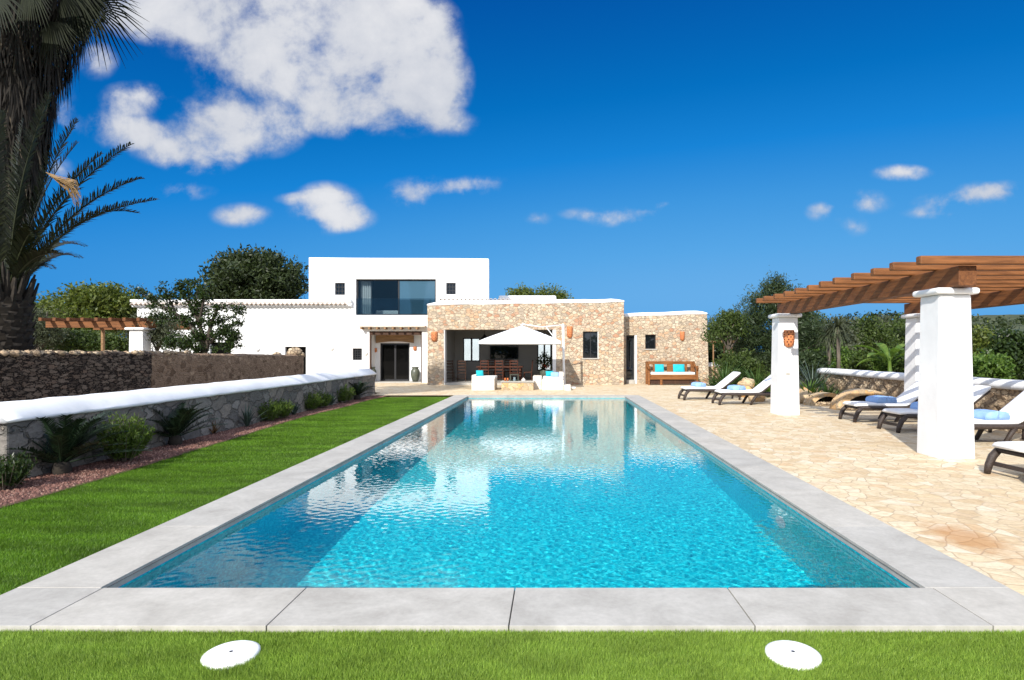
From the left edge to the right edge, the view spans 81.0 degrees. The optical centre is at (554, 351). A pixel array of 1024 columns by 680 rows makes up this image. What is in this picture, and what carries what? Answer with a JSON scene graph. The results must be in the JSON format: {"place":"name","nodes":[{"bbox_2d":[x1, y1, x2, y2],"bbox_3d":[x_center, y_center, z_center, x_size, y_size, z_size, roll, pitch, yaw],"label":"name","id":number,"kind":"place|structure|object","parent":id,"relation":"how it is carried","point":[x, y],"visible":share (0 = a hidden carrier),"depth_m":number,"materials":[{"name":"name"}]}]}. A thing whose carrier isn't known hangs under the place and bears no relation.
{"place":"outdoors","nodes":[
{"label":"outdoors","id":0,"kind":"place"},
{"bbox_2d":[0,349,305,401],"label":"dry stone wall","id":1,"kind":"structure","parent":0,"point":[31,374],"depth_m":13.06,"materials":[{"name":"stone"}]},
{"bbox_2d":[286,347,301,355],"bbox_3d":[-9.698,0.044,22.337,0.542,0.442,0.473,0,0,0],"label":"boulder","id":2,"kind":"object","parent":1,"relation":"on","point":[296,351],"visible":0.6,"depth_m":22.20,"materials":[{"name":"beige stone"}]},
{"bbox_2d":[0,396,385,507],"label":"red gravel","id":3,"kind":"structure","parent":0,"point":[23,493],"depth_m":9.10,"materials":[{"name":"gravel"}]},
{"bbox_2d":[0,451,37,489],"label":"rosemary bush","id":4,"kind":"object","parent":3,"relation":"on","point":[11,472],"visible":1,"depth_m":7.40,"materials":[{"name":"green plant"}]},
{"bbox_2d":[1,411,151,474],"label":"sago palm","id":5,"kind":"object","parent":3,"relation":"on","point":[61,452],"visible":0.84,"depth_m":8.25,"materials":[{"name":"green plant"}]},
{"bbox_2d":[94,411,155,461],"bbox_3d":[-6.682,1.302,9.302,0.812,0.803,0.818,0,0,0],"label":"rosemary bush","id":6,"kind":"object","parent":3,"relation":"on","point":[137,437],"visible":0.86,"depth_m":9.18,"materials":[{"name":"green plant"}]},
{"bbox_2d":[146,402,226,445],"bbox_3d":[-7.016,1.329,10.924,1.400,0.802,1.623,0,0,27],"label":"sago palm","id":7,"kind":"object","parent":3,"relation":"on","point":[176,425],"visible":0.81,"depth_m":10.82,"materials":[{"name":"green plant"}]},
{"bbox_2d":[238,402,266,425],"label":"agave","id":8,"kind":"object","parent":3,"relation":"on","point":[247,415],"visible":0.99,"depth_m":13.52,"materials":[{"name":"plant"}]},
{"bbox_2d":[257,399,284,420],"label":"rosemary bush","id":9,"kind":"object","parent":3,"relation":"on","point":[272,410],"visible":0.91,"depth_m":14.48,"materials":[{"name":"green plant"}]},
{"bbox_2d":[274,397,295,417],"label":"rosemary bush","id":10,"kind":"object","parent":3,"relation":"on","point":[288,406],"visible":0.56,"depth_m":15.17,"materials":[{"name":"green plant"}]},
{"bbox_2d":[303,391,323,409],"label":"rosemary bush","id":11,"kind":"object","parent":3,"relation":"on","point":[314,402],"visible":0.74,"depth_m":17.09,"materials":[{"name":"green plant"}]},
{"bbox_2d":[315,390,334,407],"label":"rosemary bush","id":12,"kind":"object","parent":3,"relation":"on","point":[326,399],"visible":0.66,"depth_m":17.93,"materials":[{"name":"green plant"}]},
{"bbox_2d":[336,383,356,402],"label":"rosemary bush","id":13,"kind":"object","parent":3,"relation":"on","point":[346,396],"visible":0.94,"depth_m":19.69,"materials":[{"name":"green plant"}]},
{"bbox_2d":[348,381,374,399],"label":"sago palm","id":14,"kind":"object","parent":3,"relation":"on","point":[358,386],"visible":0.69,"depth_m":20.91,"materials":[{"name":"green plant"}]},
{"bbox_2d":[0,397,438,594],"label":"side lawn","id":15,"kind":"structure","parent":0,"point":[42,568],"depth_m":6.56,"materials":[{"name":"plant"}]},
{"bbox_2d":[0,464,293,594],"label":"side grass front","id":16,"kind":"structure","parent":15,"relation":"attached to","point":[110,495],"depth_m":6.47,"materials":[{"name":"plant"}]},
{"bbox_2d":[150,397,448,465],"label":"lawn","id":17,"kind":"structure","parent":15,"relation":"attached to","point":[400,411],"depth_m":12.16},
{"bbox_2d":[9,378,818,505],"bbox_3d":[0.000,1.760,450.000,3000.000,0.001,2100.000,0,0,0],"label":"ground","id":18,"kind":"structure","parent":0,"point":[422,396],"depth_m":23.72,"materials":[{"name":"stone"}]},
{"bbox_2d":[34,291,72,349],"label":"pine tree","id":19,"kind":"object","parent":18,"relation":"on","point":[41,303],"visible":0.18,"depth_m":50.95,"materials":[{"name":"green plant"}]},
{"bbox_2d":[32,305,75,350],"bbox_3d":[-25.054,-0.286,28.984,3.162,4.084,2.450,0,0,0],"label":"olive tree","id":20,"kind":"object","parent":18,"relation":"on","point":[41,341],"visible":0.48,"depth_m":28.93,"materials":[{"name":"green plant"}]},
{"bbox_2d":[0,0,149,269],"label":"fan palm","id":21,"kind":"object","parent":18,"relation":"on","point":[33,68],"visible":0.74,"depth_m":12.68,"materials":[{"name":"green plant"}]},
{"bbox_2d":[0,91,157,350],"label":"feather palm","id":22,"kind":"object","parent":18,"relation":"on","point":[18,297],"visible":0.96,"depth_m":11.61,"materials":[{"name":"green plant"}]},
{"bbox_2d":[42,328,128,351],"bbox_3d":[-24.229,0.189,30.834,5.385,3.161,3.635,0,0,0],"label":"shrub","id":23,"kind":"object","parent":18,"relation":"on","point":[82,340],"visible":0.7,"depth_m":30.41,"materials":[{"name":"green plant"}]},
{"bbox_2d":[41,277,138,336],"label":"pine tree","id":24,"kind":"object","parent":18,"relation":"on","point":[92,300],"visible":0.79,"depth_m":46.89,"materials":[{"name":"green plant"}]},
{"bbox_2d":[38,318,189,351],"bbox_3d":[-21.050,0.140,27.600,6.900,3.160,4.000,0,0,0],"label":"pergola","id":25,"kind":"object","parent":18,"relation":"on","point":[138,337],"visible":0.39,"depth_m":26.20,"materials":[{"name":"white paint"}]},
{"bbox_2d":[114,299,190,350],"bbox_3d":[-17.941,-0.280,26.979,3.106,4.076,2.519,0,0,18],"label":"olive tree","id":26,"kind":"object","parent":18,"relation":"on","point":[161,330],"visible":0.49,"depth_m":26.66,"materials":[{"name":"green plant"}]},
{"bbox_2d":[123,277,246,353],"bbox_3d":[-15.069,-0.965,24.373,4.659,4.151,1.846,0,0,0],"label":"citrus tree","id":27,"kind":"object","parent":18,"relation":"on","point":[202,339],"visible":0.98,"depth_m":24.36,"materials":[{"name":"green plant"}]},
{"bbox_2d":[0,368,376,477],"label":"wall","id":28,"kind":"structure","parent":18,"relation":"on","point":[227,401],"depth_m":10.97,"materials":[{"name":"grey stone"}]},
{"bbox_2d":[192,243,308,298],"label":"carob tree","id":29,"kind":"object","parent":18,"relation":"on","point":[249,274],"visible":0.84,"depth_m":43.65,"materials":[{"name":"green plant"}]},
{"bbox_2d":[130,257,708,384],"bbox_3d":[-7.234,-1.638,33.975,30.633,6.776,8.050,0,0,0],"label":"villa","id":30,"kind":"object","parent":18,"relation":"on","point":[393,311],"visible":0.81,"depth_m":32.00,"materials":[{"name":"white paint"}]},
{"bbox_2d":[212,343,230,353],"bbox_3d":[-17.879,0.640,32.170,1.107,2.200,0.060,0,0,0],"label":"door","id":31,"kind":"structure","parent":30,"relation":"in","point":[221,351],"depth_m":32.14,"materials":[{"name":"black glass"}]},
{"bbox_2d":[286,347,305,373],"bbox_3d":[-13.860,0.755,32.170,1.107,1.970,0.060,0,0,0],"label":"door","id":32,"kind":"structure","parent":30,"relation":"in","point":[303,349],"depth_m":32.14,"materials":[{"name":"black glass"}]},
{"bbox_2d":[336,283,344,294],"bbox_3d":[-11.481,-3.333,32.130,0.531,0.640,0.080,0,0,0],"label":"window","id":33,"kind":"structure","parent":30,"relation":"in","point":[340,287],"depth_m":32.13,"materials":[{"name":"black metal"}]},
{"bbox_2d":[353,348,361,359],"bbox_3d":[-10.553,0.168,32.130,0.493,0.624,0.080,0,0,0],"label":"window","id":34,"kind":"structure","parent":30,"relation":"in","point":[357,352],"depth_m":32.10,"materials":[{"name":"glass"}]},
{"bbox_2d":[380,343,409,380],"bbox_3d":[-8.807,0.620,33.140,1.636,2.120,0.080,0,0,0],"label":"entrance door","id":35,"kind":"structure","parent":30,"relation":"in","point":[394,357],"depth_m":33.13,"materials":[{"name":"black metal"}]},
{"bbox_2d":[357,279,435,314],"bbox_3d":[-8.487,-2.893,32.350,4.280,1.920,0.440,0,0,0],"label":"panorama window","id":36,"kind":"structure","parent":30,"relation":"in","point":[414,295],"depth_m":32.16,"materials":[{"name":"blue glass"}]},
{"bbox_2d":[411,367,419,381],"bbox_3d":[-7.521,1.250,32.350,0.500,0.800,0.500,0,0,0],"label":"urn","id":37,"kind":"object","parent":30,"relation":"on","point":[415,373],"visible":1,"depth_m":32.17,"materials":[{"name":"green ceramic"}]},
{"bbox_2d":[447,283,455,293],"bbox_3d":[-5.533,-3.347,32.130,0.507,0.613,0.080,0,0,0],"label":"window","id":38,"kind":"structure","parent":30,"relation":"in","point":[451,287],"depth_m":32.13,"materials":[{"name":"black metal"}]},
{"bbox_2d":[463,338,479,360],"bbox_3d":[-4.856,-0.087,35.110,0.992,1.371,0.080,0,0,0],"label":"window","id":39,"kind":"structure","parent":30,"relation":"in","point":[463,338],"depth_m":35.07,"materials":[{"name":"black metal"}]},
{"bbox_2d":[476,366,523,379],"bbox_3d":[-2.950,1.210,32.700,2.500,0.780,1.200,0,0,0],"label":"dining table","id":40,"kind":"object","parent":30,"relation":"on","point":[520,371],"visible":0.76,"depth_m":32.10,"materials":[{"name":"red wood"}]},
{"bbox_2d":[490,346,517,358],"bbox_3d":[-2.923,0.073,34.921,1.658,0.785,0.098,0,0,0],"label":"television","id":41,"kind":"object","parent":30,"relation":"attached to","point":[503,352],"visible":1,"depth_m":34.87,"materials":[{"name":"black glass"}]},
{"bbox_2d":[464,339,549,368],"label":"window","id":42,"kind":"structure","parent":30,"relation":"in","point":[467,349],"depth_m":50.00,"materials":[{"name":"white paint"}]},
{"bbox_2d":[535,351,552,378],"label":"potted plant","id":43,"kind":"object","parent":30,"relation":"on","point":[545,363],"visible":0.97,"depth_m":33.34,"materials":[{"name":"green plant"}]},
{"bbox_2d":[582,332,599,358],"bbox_3d":[1.828,-0.288,30.080,0.890,1.385,0.260,0,0,0],"label":"window","id":44,"kind":"structure","parent":30,"relation":"in","point":[590,339],"depth_m":30.17,"materials":[{"name":"black metal"}]},
{"bbox_2d":[626,335,633,379],"bbox_3d":[3.976,0.334,31.490,0.439,2.332,0.080,0,0,0],"label":"annex door","id":45,"kind":"structure","parent":30,"relation":"in","point":[629,338],"depth_m":31.48,"materials":[{"name":"black metal"}]},
{"bbox_2d":[644,335,656,349],"bbox_3d":[5.031,-0.460,31.280,0.666,0.796,0.260,0,0,0],"label":"window","id":46,"kind":"structure","parent":30,"relation":"in","point":[649,339],"depth_m":31.37,"materials":[{"name":"black metal"}]},
{"bbox_2d":[0,395,1023,632],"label":"pool coping","id":47,"kind":"object","parent":18,"relation":"on","point":[951,594],"visible":0.98,"depth_m":4.08,"materials":[{"name":"stone"}]},
{"bbox_2d":[504,281,540,295],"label":"pine tree","id":48,"kind":"object","parent":18,"relation":"on","point":[525,292],"visible":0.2,"depth_m":54.34,"materials":[{"name":"green plant"}]},
{"bbox_2d":[526,282,573,299],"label":"pine tree","id":49,"kind":"object","parent":18,"relation":"on","point":[548,291],"visible":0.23,"depth_m":54.55,"materials":[{"name":"green plant"}]},
{"bbox_2d":[700,306,752,351],"bbox_3d":[7.293,-0.097,25.550,2.392,3.699,1.946,0,0,0],"label":"tree","id":50,"kind":"object","parent":18,"relation":"on","point":[727,320],"visible":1,"depth_m":25.31,"materials":[{"name":"green plant"}]},
{"bbox_2d":[708,337,758,361],"bbox_3d":[10.252,0.387,35.891,4.768,2.746,3.552,0,0,0],"label":"hedge","id":51,"kind":"object","parent":18,"relation":"on","point":[717,350],"visible":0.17,"depth_m":35.22,"materials":[{"name":"green plant"}]},
{"bbox_2d":[711,347,770,380],"bbox_3d":[7.894,0.799,24.957,2.606,1.927,2.200,0,0,0],"label":"shrub","id":52,"kind":"object","parent":18,"relation":"on","point":[738,360],"visible":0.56,"depth_m":24.64,"materials":[{"name":"green plant"}]},
{"bbox_2d":[731,271,842,381],"bbox_3d":[10.045,-0.964,26.438,5.181,5.547,4.054,0,0,21],"label":"tamarisk tree","id":53,"kind":"object","parent":18,"relation":"on","point":[759,336],"visible":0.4,"depth_m":26.05,"materials":[{"name":"green plant"}]},
{"bbox_2d":[798,347,834,379],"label":"shrub","id":54,"kind":"object","parent":18,"relation":"on","point":[812,360],"visible":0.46,"depth_m":24.04,"materials":[{"name":"green plant"}]},
{"bbox_2d":[799,359,844,392],"bbox_3d":[9.143,1.017,21.046,2.746,1.579,2.650,0,0,0],"label":"strap plant","id":55,"kind":"object","parent":18,"relation":"on","point":[808,375],"visible":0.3,"depth_m":20.83,"materials":[{"name":"plant"}]},
{"bbox_2d":[813,319,844,364],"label":"yucca tree","id":56,"kind":"object","parent":18,"relation":"on","point":[828,343],"visible":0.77,"depth_m":23.90,"materials":[{"name":"green plant"}]},
{"bbox_2d":[809,338,850,356],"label":"woodland tree","id":57,"kind":"object","parent":18,"relation":"on","point":[843,348],"visible":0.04,"depth_m":33.19,"materials":[{"name":"green plant"}]},
{"bbox_2d":[813,313,864,352],"bbox_3d":[18.652,-0.364,39.820,4.314,4.472,4.141,0,0,0],"label":"woodland tree","id":58,"kind":"object","parent":18,"relation":"on","point":[852,343],"visible":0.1,"depth_m":39.42,"materials":[{"name":"green plant"}]},
{"bbox_2d":[822,315,856,368],"bbox_3d":[11.285,0.116,23.566,1.640,3.273,1.601,0,0,0],"label":"yucca tree","id":59,"kind":"object","parent":18,"relation":"on","point":[837,328],"visible":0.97,"depth_m":23.54,"materials":[{"name":"green plant"}]},
{"bbox_2d":[824,347,868,369],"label":"hedge bush","id":60,"kind":"object","parent":18,"relation":"on","point":[844,359],"visible":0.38,"depth_m":23.71,"materials":[{"name":"green plant"}]},
{"bbox_2d":[831,313,863,327],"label":"woodland tree","id":61,"kind":"object","parent":18,"relation":"on","point":[846,317],"visible":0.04,"depth_m":57.50,"materials":[{"name":"green plant"}]},
{"bbox_2d":[844,348,886,370],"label":"hedge bush","id":62,"kind":"object","parent":18,"relation":"on","point":[854,363],"visible":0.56,"depth_m":23.21,"materials":[{"name":"green plant"}]},
{"bbox_2d":[850,311,903,354],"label":"woodland tree","id":63,"kind":"object","parent":18,"relation":"on","point":[872,336],"visible":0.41,"depth_m":41.28,"materials":[{"name":"green plant"}]},
{"bbox_2d":[852,343,904,371],"bbox_3d":[12.157,0.719,21.483,2.381,2.068,1.983,0,0,0],"label":"banana plant","id":64,"kind":"object","parent":18,"relation":"on","point":[895,350],"visible":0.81,"depth_m":21.58,"materials":[{"name":"green plant"}]},
{"bbox_2d":[857,313,904,339],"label":"woodland tree","id":65,"kind":"object","parent":18,"relation":"on","point":[882,317],"visible":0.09,"depth_m":53.71,"materials":[{"name":"green plant"}]},
{"bbox_2d":[862,346,904,371],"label":"hedge bush","id":66,"kind":"object","parent":18,"relation":"on","point":[884,363],"visible":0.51,"depth_m":22.68,"materials":[{"name":"green plant"}]},
{"bbox_2d":[863,313,906,352],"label":"woodland tree","id":67,"kind":"object","parent":18,"relation":"on","point":[901,326],"visible":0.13,"depth_m":43.37,"materials":[{"name":"green plant"}]},
{"bbox_2d":[884,348,904,372],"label":"hedge bush","id":68,"kind":"object","parent":18,"relation":"on","point":[897,369],"visible":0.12,"depth_m":22.27,"materials":[{"name":"green plant"}]},
{"bbox_2d":[817,368,1023,433],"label":"boundary wall","id":69,"kind":"structure","parent":18,"relation":"on","point":[1001,394],"depth_m":17.49,"materials":[{"name":"beige stone"}]},
{"bbox_2d":[972,320,1001,355],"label":"woodland tree","id":70,"kind":"object","parent":18,"relation":"on","point":[980,337],"visible":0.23,"depth_m":33.49,"materials":[{"name":"green plant"}]},
{"bbox_2d":[972,348,1020,378],"bbox_3d":[12.144,0.828,17.022,1.691,1.851,1.587,0,0,0],"label":"hedge bush","id":71,"kind":"object","parent":18,"relation":"on","point":[993,366],"visible":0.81,"depth_m":16.65,"materials":[{"name":"green plant"}]},
{"bbox_2d":[976,325,1023,379],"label":"broadleaf tree","id":72,"kind":"object","parent":18,"relation":"on","point":[1010,342],"visible":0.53,"depth_m":17.71,"materials":[{"name":"green plant"}]},
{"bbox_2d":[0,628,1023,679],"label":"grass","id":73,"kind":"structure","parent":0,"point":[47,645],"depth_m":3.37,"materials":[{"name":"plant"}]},
{"bbox_2d":[107,398,919,628],"bbox_3d":[-0.295,1.712,13.335,7.070,0.001,19.310,0,0,0],"label":"coping joint bed","id":74,"kind":"object","parent":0,"point":[514,590],"visible":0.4,"depth_m":5.69,"materials":[{"name":"concrete"}]},
{"bbox_2d":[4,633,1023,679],"bbox_3d":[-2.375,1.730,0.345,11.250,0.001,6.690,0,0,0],"label":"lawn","id":75,"kind":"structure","parent":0,"point":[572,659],"depth_m":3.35,"materials":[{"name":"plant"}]},
{"bbox_2d":[200,640,260,669],"bbox_3d":[-1.830,1.725,3.385,0.306,0.054,0.306,0,0,0],"label":"skimmer lid","id":76,"kind":"object","parent":75,"relation":"on","point":[248,650],"visible":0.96,"depth_m":3.36,"materials":[{"name":"white paint"}]},
{"bbox_2d":[765,640,821,669],"bbox_3d":[1.352,1.725,3.385,0.306,0.054,0.306,0,0,0],"label":"skimmer lid","id":77,"kind":"object","parent":75,"relation":"on","point":[791,654],"visible":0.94,"depth_m":3.35,"materials":[{"name":"white paint"}]},
{"bbox_2d":[121,398,907,589],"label":"pool water","id":78,"kind":"structure","parent":0,"point":[514,493],"depth_m":6.20,"materials":[{"name":"blue liquid"}]},
{"bbox_2d":[119,398,909,587],"bbox_3d":[-0.295,2.349,13.335,5.890,1.181,18.130,0,0,0],"label":"pool basin","id":79,"kind":"object","parent":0,"point":[445,410],"visible":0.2,"depth_m":6.04,"materials":[{"name":"teal tile"}]},
{"bbox_2d":[373,382,1023,594],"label":"flagstone paving","id":80,"kind":"structure","parent":0,"point":[969,513],"depth_m":8.89,"materials":[{"name":"stone"}]},
{"bbox_2d":[472,374,496,389],"bbox_3d":[-3.090,1.385,26.590,1.020,0.690,1.220,0,0,0],"label":"stone armchair","id":81,"kind":"object","parent":80,"relation":"on","point":[486,382],"visible":0.91,"depth_m":26.00,"materials":[{"name":"white fabric"}]},
{"bbox_2d":[501,380,534,389],"bbox_3d":[-1.600,1.522,26.450,1.480,0.415,0.960,0,0,0],"label":"fire table","id":82,"kind":"object","parent":80,"relation":"on","point":[518,385],"visible":0.87,"depth_m":26.00,"materials":[{"name":"stone"}]},
{"bbox_2d":[479,324,575,387],"bbox_3d":[-1.108,0.225,27.000,4.157,2.954,3.454,0,0,0],"label":"parasol","id":83,"kind":"object","parent":80,"relation":"on","point":[521,335],"visible":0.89,"depth_m":25.80,"materials":[{"name":"white fabric"}]},
{"bbox_2d":[533,371,570,389],"bbox_3d":[-0.115,1.325,26.700,1.670,0.810,1.600,0,0,0],"label":"stone sofa","id":84,"kind":"object","parent":80,"relation":"on","point":[550,383],"visible":0.92,"depth_m":26.00,"materials":[{"name":"white fabric"}]},
{"bbox_2d":[645,361,698,384],"bbox_3d":[5.947,1.110,30.248,2.560,1.180,1.044,0,0,0],"label":"wooden bench","id":85,"kind":"object","parent":80,"relation":"on","point":[669,376],"visible":0.91,"depth_m":30.07,"materials":[{"name":"brown wood"}]},
{"bbox_2d":[673,364,684,371],"bbox_3d":[6.333,0.860,30.400,0.580,0.400,0.150,0,-11,0],"label":"cushion","id":86,"kind":"object","parent":85,"relation":"on","point":[678,368],"visible":1,"depth_m":30.34,"materials":[{"name":"teal fabric"}]},
{"bbox_2d":[678,372,740,399],"bbox_3d":[5.469,1.222,21.064,2.099,0.989,0.790,0,0,-4],"label":"sun lounger","id":87,"kind":"object","parent":80,"relation":"on","point":[727,380],"visible":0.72,"depth_m":20.78,"materials":[{"name":"fabric"}]},
{"bbox_2d":[708,362,720,380],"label":"end wall","id":88,"kind":"structure","parent":80,"relation":"on","point":[710,365],"depth_m":33.40,"materials":[{"name":"beige stone"}]},
{"bbox_2d":[695,358,744,392],"bbox_3d":[6.710,0.960,23.556,2.670,1.544,3.010,0,0,0],"label":"strap plant","id":89,"kind":"object","parent":80,"relation":"on","point":[723,375],"visible":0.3,"depth_m":23.42,"materials":[{"name":"green plant"}]},
{"bbox_2d":[711,375,770,404],"bbox_3d":[6.184,1.222,19.198,2.099,0.989,0.790,0,0,-3],"label":"sun lounger","id":90,"kind":"object","parent":80,"relation":"on","point":[760,388],"visible":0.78,"depth_m":18.88,"materials":[{"name":"fabric"}]},
{"bbox_2d":[727,385,745,390],"bbox_3d":[5.828,1.165,19.129,0.446,0.166,0.448,0,0,-9],"label":"towel","id":91,"kind":"object","parent":90,"relation":"on","point":[736,387],"visible":0.99,"depth_m":18.93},
{"bbox_2d":[737,377,754,388],"bbox_3d":[7.369,1.281,23.003,0.634,0.546,0.624,0,0,0],"label":"boulder","id":92,"kind":"object","parent":80,"relation":"on","point":[744,382],"visible":0.57,"depth_m":22.81,"materials":[{"name":"stone"}]},
{"bbox_2d":[731,362,768,387],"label":"strap plant","id":93,"kind":"object","parent":80,"relation":"on","point":[759,378],"visible":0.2,"depth_m":22.90,"materials":[{"name":"green plant"}]},
{"bbox_2d":[799,386,813,403],"bbox_3d":[8.162,1.530,19.624,0.796,0.784,0.939,0,0,0],"label":"boulder","id":94,"kind":"object","parent":80,"relation":"on","point":[803,395],"visible":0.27,"depth_m":19.28,"materials":[{"name":"stone"}]},
{"bbox_2d":[799,375,829,396],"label":"strap plant","id":95,"kind":"object","parent":80,"relation":"on","point":[812,390],"visible":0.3,"depth_m":19.57,"materials":[{"name":"green plant"}]},
{"bbox_2d":[803,392,836,405],"bbox_3d":[8.556,1.517,18.850,1.240,0.433,0.500,0,0,0],"label":"stone niche","id":96,"kind":"object","parent":80,"relation":"on","point":[820,398],"visible":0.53,"depth_m":18.67,"materials":[{"name":"beige"}]},
{"bbox_2d":[810,377,844,393],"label":"strap plant","id":97,"kind":"object","parent":80,"relation":"on","point":[829,390],"visible":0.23,"depth_m":19.29,"materials":[{"name":"green plant"}]},
{"bbox_2d":[829,388,886,409],"bbox_3d":[8.987,1.417,17.450,1.700,0.633,0.500,0,0,0],"label":"stone niche","id":98,"kind":"object","parent":80,"relation":"on","point":[856,394],"visible":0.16,"depth_m":17.25,"materials":[{"name":"beige"}]},
{"bbox_2d":[838,381,918,421],"bbox_3d":[8.160,1.222,14.632,2.099,0.989,0.790,0,0,-2],"label":"sun lounger","id":99,"kind":"object","parent":80,"relation":"on","point":[906,398],"visible":0.66,"depth_m":14.38,"materials":[{"name":"fabric"}]},
{"bbox_2d":[865,395,896,402],"bbox_3d":[7.971,1.165,14.575,0.530,0.162,0.448,0,0,-8],"label":"towel","id":100,"kind":"object","parent":99,"relation":"on","point":[881,399],"visible":1,"depth_m":14.38,"materials":[{"name":"fabric"}]},
{"bbox_2d":[756,256,1023,458],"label":"pergola","id":101,"kind":"object","parent":80,"relation":"on","point":[942,296],"visible":0.97,"depth_m":9.85,"materials":[{"name":"white paint"}]},
{"bbox_2d":[783,330,794,346],"bbox_3d":[6.245,-0.331,15.842,0.302,0.460,0.151,0,0,0],"label":"wall lamp","id":102,"kind":"object","parent":101,"relation":"attached to","point":[788,337],"visible":1,"depth_m":15.80,"materials":[{"name":"ceramic"}]},
{"bbox_2d":[877,385,991,432],"bbox_3d":[8.130,1.222,12.782,2.099,0.989,0.790,0,0,-2],"label":"sun lounger","id":103,"kind":"object","parent":80,"relation":"on","point":[980,392],"visible":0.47,"depth_m":12.52,"materials":[{"name":"fabric"}]},
{"bbox_2d":[974,391,1023,441],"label":"sun lounger","id":104,"kind":"object","parent":80,"relation":"on","point":[1014,408],"visible":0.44,"depth_m":10.80,"materials":[{"name":"fabric"}]},
{"bbox_2d":[974,409,1009,419],"bbox_3d":[8.002,1.165,11.043,0.528,0.164,0.448,0,0,-9],"label":"towel","id":105,"kind":"object","parent":104,"relation":"on","point":[983,414],"visible":0.9,"depth_m":10.84,"materials":[{"name":"fabric"}]},
{"bbox_2d":[984,441,1023,473],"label":"sun lounger","id":106,"kind":"object","parent":80,"relation":"on","point":[1014,448],"visible":1,"depth_m":8.12,"materials":[{"name":"wicker"}]},
{"bbox_2d":[887,314,1023,333],"bbox_3d":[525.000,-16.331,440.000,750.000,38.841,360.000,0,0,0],"label":"hillside","id":107,"kind":"structure","parent":0,"point":[1008,316],"depth_m":498.88,"materials":[{"name":"plant"}]},
{"bbox_2d":[854,308,1023,329],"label":"hillside woodland","id":108,"kind":"object","parent":107,"relation":"on","point":[1002,322],"visible":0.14,"depth_m":457.41,"materials":[{"name":"green plant"}]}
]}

